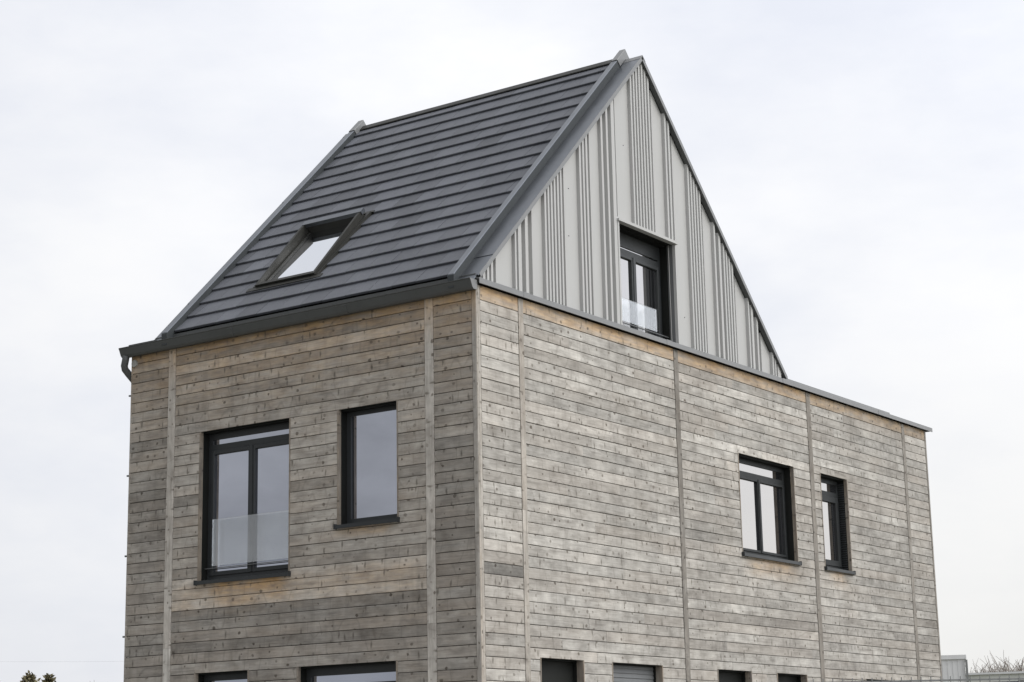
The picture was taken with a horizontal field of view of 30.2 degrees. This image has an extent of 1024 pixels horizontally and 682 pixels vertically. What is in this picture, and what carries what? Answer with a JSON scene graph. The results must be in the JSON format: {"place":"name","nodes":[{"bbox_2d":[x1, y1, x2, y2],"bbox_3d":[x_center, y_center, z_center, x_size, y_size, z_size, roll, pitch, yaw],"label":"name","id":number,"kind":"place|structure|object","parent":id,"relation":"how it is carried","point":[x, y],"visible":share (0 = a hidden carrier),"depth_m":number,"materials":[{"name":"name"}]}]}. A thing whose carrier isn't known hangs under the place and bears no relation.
{"place":"outdoors","nodes":[
{"label":"outdoors","id":0,"kind":"place"},
{"bbox_2d":[0,0,1023,681],"label":"sky","id":1,"kind":"structure","parent":0,"point":[859,164],"materials":[{"name":"white"}]},
{"bbox_2d":[118,49,942,681],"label":"timber house","id":2,"kind":"structure","parent":0,"point":[494,387],"depth_m":21.89,"materials":[{"name":"wood"}]},
{"bbox_2d":[194,670,250,681],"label":"window","id":3,"kind":"structure","parent":2,"relation":"in","point":[228,676],"depth_m":21.26,"materials":[{"name":"metal"}]},
{"bbox_2d":[193,418,291,585],"bbox_3d":[-2.961,1.821,21.475,1.465,1.835,0.314,-10,-16,34],"label":"window","id":4,"kind":"structure","parent":2,"relation":"in","point":[244,524],"depth_m":21.56,"materials":[{"name":"glass"}]},
{"bbox_2d":[296,661,397,681],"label":"window","id":5,"kind":"structure","parent":2,"relation":"in","point":[385,671],"depth_m":20.23,"materials":[{"name":"glass"}]},
{"bbox_2d":[333,400,399,529],"bbox_3d":[-1.492,1.340,20.516,0.915,1.380,0.314,-10,-16,34],"label":"window","id":6,"kind":"structure","parent":2,"relation":"in","point":[367,436],"depth_m":20.60,"materials":[{"name":"glass"}]},
{"bbox_2d":[538,658,584,681],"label":"window","id":7,"kind":"structure","parent":2,"relation":"in","point":[551,670],"depth_m":20.50,"materials":[{"name":"black glass"}]},
{"bbox_2d":[611,662,663,681],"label":"window","id":8,"kind":"structure","parent":2,"relation":"in","point":[621,672],"depth_m":21.69,"materials":[{"name":"black metal"}]},
{"bbox_2d":[617,217,679,347],"bbox_3d":[1.529,-0.629,23.050,0.380,1.465,1.410,-10,-16,34],"label":"window","id":9,"kind":"structure","parent":2,"relation":"in","point":[645,289],"depth_m":23.37,"materials":[{"name":"glass"}]},
{"bbox_2d":[717,669,752,681],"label":"window","id":10,"kind":"structure","parent":2,"relation":"in","point":[723,675],"depth_m":23.58,"materials":[{"name":"black glass"}]},
{"bbox_2d":[737,453,801,565],"bbox_3d":[3.250,2.204,24.778,0.314,1.390,1.620,-10,-16,34],"label":"window","id":11,"kind":"structure","parent":2,"relation":"in","point":[766,488],"depth_m":24.99,"materials":[{"name":"grey glass"}]},
{"bbox_2d":[777,673,807,681],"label":"window","id":12,"kind":"structure","parent":2,"relation":"in","point":[781,677],"depth_m":24.82,"materials":[{"name":"black metal"}]},
{"bbox_2d":[819,473,855,574],"bbox_3d":[4.402,2.542,26.374,0.314,1.405,0.925,-10,-16,34],"label":"window","id":13,"kind":"structure","parent":2,"relation":"in","point":[834,490],"depth_m":26.58,"materials":[{"name":"glass"}]},
{"bbox_2d":[941,655,968,681],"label":"metal shed","id":14,"kind":"structure","parent":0,"point":[954,666],"depth_m":113.43,"materials":[{"name":"metal"}]},
{"label":"ground","id":15,"kind":"structure","parent":0,"visible":0},
{"bbox_2d":[20,670,40,681],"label":"leafy tree","id":16,"kind":"object","parent":15,"relation":"on","point":[29,677],"visible":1,"depth_m":66.88,"materials":[{"name":"green plant"}]},
{"bbox_2d":[41,673,55,681],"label":"leafy tree","id":17,"kind":"object","parent":15,"relation":"on","point":[48,678],"visible":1,"depth_m":68.97,"materials":[{"name":"green plant"}]},
{"bbox_2d":[965,664,1006,672],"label":"bare shrub","id":18,"kind":"object","parent":15,"relation":"on","point":[993,669],"visible":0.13,"depth_m":154.50,"materials":[{"name":"brown plant"}]},
{"bbox_2d":[968,671,1023,681],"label":"long hall","id":19,"kind":"structure","parent":15,"relation":"on","point":[1013,674],"depth_m":143.10,"materials":[{"name":"grey metal"}]},
{"bbox_2d":[980,652,1023,672],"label":"bare tree","id":20,"kind":"object","parent":15,"relation":"on","point":[1018,668],"visible":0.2,"depth_m":169.04,"materials":[{"name":"brown plant"}]},
{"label":"yard","id":21,"kind":"structure","parent":0,"visible":0},
{"bbox_2d":[813,675,1023,681],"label":"fence","id":22,"kind":"object","parent":21,"relation":"on","point":[1019,679],"visible":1,"depth_m":23.97,"materials":[{"name":"metal"}]}
]}

